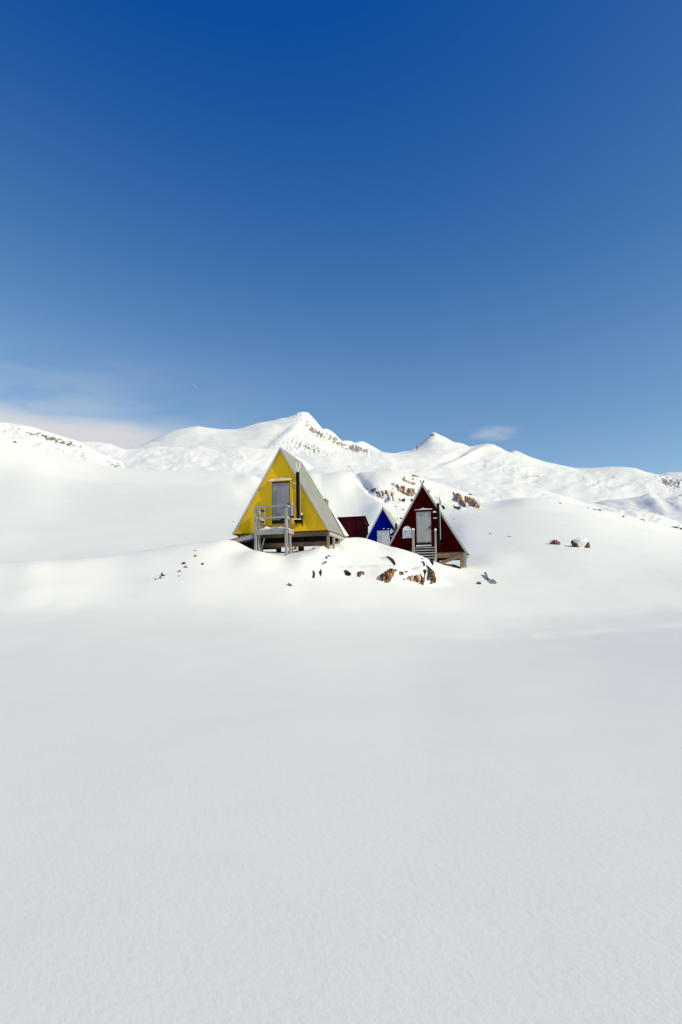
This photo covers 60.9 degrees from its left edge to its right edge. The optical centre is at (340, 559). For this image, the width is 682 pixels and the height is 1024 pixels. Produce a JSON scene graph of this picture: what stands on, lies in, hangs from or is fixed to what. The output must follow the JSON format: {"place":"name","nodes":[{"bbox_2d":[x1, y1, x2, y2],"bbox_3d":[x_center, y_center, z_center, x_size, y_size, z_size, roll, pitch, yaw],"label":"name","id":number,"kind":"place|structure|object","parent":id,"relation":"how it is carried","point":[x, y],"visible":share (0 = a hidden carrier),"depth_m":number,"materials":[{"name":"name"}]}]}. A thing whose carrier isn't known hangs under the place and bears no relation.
{"place":"outdoors","nodes":[
{"label":"outdoors","id":0,"kind":"place"},
{"bbox_2d":[0,422,123,467],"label":"hill","id":1,"kind":"structure","parent":0,"point":[43,439],"depth_m":365.66,"materials":[{"name":"white snow"}]},
{"bbox_2d":[79,441,312,473],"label":"hill","id":2,"kind":"structure","parent":0,"point":[244,460],"depth_m":525.22,"materials":[{"name":"white snow"}]},
{"bbox_2d":[291,502,293,520],"bbox_3d":[-2.242,-2.233,26.765,0.168,0.890,0.168,-2,-4,15],"label":"canister","id":3,"kind":"object","parent":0,"point":[292,510],"visible":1,"depth_m":26.70,"materials":[{"name":"metal"}]},
{"bbox_2d":[0,435,681,1023],"bbox_3d":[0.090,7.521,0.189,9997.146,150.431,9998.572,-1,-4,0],"label":"snow ground","id":4,"kind":"structure","parent":0,"point":[240,783],"depth_m":5.61,"materials":[{"name":"white snow"}]},
{"bbox_2d":[230,447,348,555],"bbox_3d":[-2.613,-2.516,28.497,5.226,5.423,4.390,-2,-4,15],"label":"hut","id":5,"kind":"object","parent":4,"relation":"on","point":[266,522],"visible":0.94,"depth_m":27.23,"materials":[{"name":"yellow paint"}]},
{"bbox_2d":[272,482,289,523],"bbox_3d":[-2.817,-2.628,27.209,0.871,1.935,0.086,-2,-4,15],"label":"door","id":6,"kind":"structure","parent":5,"relation":"in","point":[280,491],"depth_m":27.22,"materials":[{"name":"grey wood"}]},
{"bbox_2d":[325,516,369,546],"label":"shed","id":7,"kind":"structure","parent":4,"relation":"on","point":[355,526],"depth_m":45.24,"materials":[{"name":"red wood"}]},
{"bbox_2d":[357,571,364,576],"bbox_3d":[0.865,0.655,25.010,0.371,0.331,0.396,-1,-4,0],"label":"rock","id":8,"kind":"object","parent":4,"relation":"on","point":[360,573],"visible":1,"depth_m":25.01,"materials":[{"name":"brown stone"}]},
{"bbox_2d":[366,507,397,545],"bbox_3d":[3.489,-1.741,44.358,4.292,4.247,3.274,-2,-4,15],"label":"hut","id":9,"kind":"object","parent":4,"relation":"on","point":[383,529],"visible":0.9,"depth_m":43.23,"materials":[{"name":"blue paint"}]},
{"bbox_2d":[377,530,389,545],"bbox_3d":[3.160,-1.361,43.134,0.939,1.595,0.046,-2,-4,15],"label":"door","id":10,"kind":"structure","parent":9,"relation":"in","point":[383,537],"depth_m":43.12,"materials":[{"name":"white wood"}]},
{"bbox_2d":[380,568,394,582],"bbox_3d":[1.995,0.734,25.005,0.544,0.738,0.969,-3,-5,31],"label":"rock","id":11,"kind":"object","parent":4,"relation":"on","point":[387,575],"visible":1,"depth_m":24.72,"materials":[{"name":"brown stone"}]},
{"bbox_2d":[396,484,405,494],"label":"outcrop","id":12,"kind":"object","parent":4,"relation":"on","point":[400,490],"visible":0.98,"depth_m":117.78,"materials":[{"name":"brown stone"}]},
{"bbox_2d":[406,488,415,496],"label":"outcrop","id":13,"kind":"object","parent":4,"relation":"on","point":[411,493],"visible":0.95,"depth_m":117.13,"materials":[{"name":"brown stone"}]},
{"bbox_2d":[414,575,419,582],"bbox_3d":[3.317,0.876,25.385,0.297,0.437,0.638,-2,-4,12],"label":"rock","id":14,"kind":"object","parent":4,"relation":"on","point":[417,578],"visible":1,"depth_m":25.21,"materials":[{"name":"brown stone"}]},
{"bbox_2d":[419,574,424,584],"bbox_3d":[3.548,0.896,25.378,0.277,0.602,0.778,-1,-4,8],"label":"rock","id":15,"kind":"object","parent":4,"relation":"on","point":[422,580],"visible":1,"depth_m":25.27,"materials":[{"name":"brown stone"}]},
{"bbox_2d":[388,480,469,567],"bbox_3d":[4.836,-1.775,33.005,4.603,5.182,4.323,-2,-4,16],"label":"hut","id":16,"kind":"object","parent":4,"relation":"on","point":[425,529],"visible":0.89,"depth_m":32.08,"materials":[{"name":"red paint"}]},
{"bbox_2d":[403,526,411,537],"bbox_3d":[3.694,-1.528,32.391,0.544,0.669,0.087,-2,-4,16],"label":"window","id":17,"kind":"structure","parent":16,"relation":"in","point":[407,531],"depth_m":32.36,"materials":[{"name":"white glass"}]},
{"bbox_2d":[416,512,430,544],"bbox_3d":[4.584,-1.731,32.151,0.792,1.823,0.086,-2,-4,16],"label":"door","id":18,"kind":"structure","parent":16,"relation":"in","point":[423,519],"depth_m":32.15,"materials":[{"name":"white wood"}]},
{"bbox_2d":[427,567,436,583],"bbox_3d":[4.184,0.758,26.755,0.439,0.988,2.824,-1,-4,9],"label":"rock","id":19,"kind":"object","parent":4,"relation":"on","point":[431,577],"visible":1,"depth_m":25.65,"materials":[{"name":"brown stone"}]},
{"bbox_2d":[454,492,465,506],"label":"outcrop","id":20,"kind":"object","parent":4,"relation":"on","point":[458,498],"visible":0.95,"depth_m":118.15,"materials":[{"name":"brown stone"}]},
{"bbox_2d":[464,496,479,508],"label":"outcrop","id":21,"kind":"object","parent":4,"relation":"on","point":[472,502],"visible":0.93,"depth_m":116.56,"materials":[{"name":"brown stone"}]},
{"bbox_2d":[484,572,496,583],"bbox_3d":[7.200,0.919,28.313,0.300,0.740,2.519,-1,-4,4],"label":"rock","id":22,"kind":"object","parent":4,"relation":"on","point":[492,581],"visible":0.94,"depth_m":27.09,"materials":[{"name":"grey stone"}]},
{"bbox_2d":[549,539,560,544],"bbox_3d":[18.203,-1.393,49.403,0.934,0.608,0.678,-2,-4,20],"label":"boulder","id":23,"kind":"object","parent":4,"relation":"on","point":[555,542],"visible":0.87,"depth_m":49.15,"materials":[{"name":"brown stone"}]},
{"bbox_2d":[571,538,589,547],"bbox_3d":[19.869,-1.249,48.166,1.498,1.084,1.370,-2,-4,23],"label":"boulder","id":24,"kind":"object","parent":4,"relation":"on","point":[580,542],"visible":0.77,"depth_m":47.69,"materials":[{"name":"white"}]},
{"bbox_2d":[0,0,681,473],"label":"sky","id":25,"kind":"structure","parent":0,"point":[393,224],"materials":[{"name":"blue"}]},
{"bbox_2d":[126,412,681,509],"bbox_3d":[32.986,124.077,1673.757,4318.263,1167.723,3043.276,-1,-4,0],"label":"mountain","id":26,"kind":"structure","parent":0,"point":[306,437],"depth_m":1240.29,"materials":[{"name":"white snow"}]},
{"bbox_2d":[425,478,598,508],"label":"hill","id":27,"kind":"structure","parent":0,"point":[489,491],"depth_m":266.58,"materials":[{"name":"white snow"}]},
{"bbox_2d":[595,493,681,523],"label":"hill","id":28,"kind":"structure","parent":0,"point":[670,507],"depth_m":495.41,"materials":[{"name":"white snow"}]},
{"bbox_2d":[599,508,681,528],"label":"hill","id":29,"kind":"structure","parent":0,"point":[656,518],"depth_m":185.41,"materials":[{"name":"white snow"}]}
]}

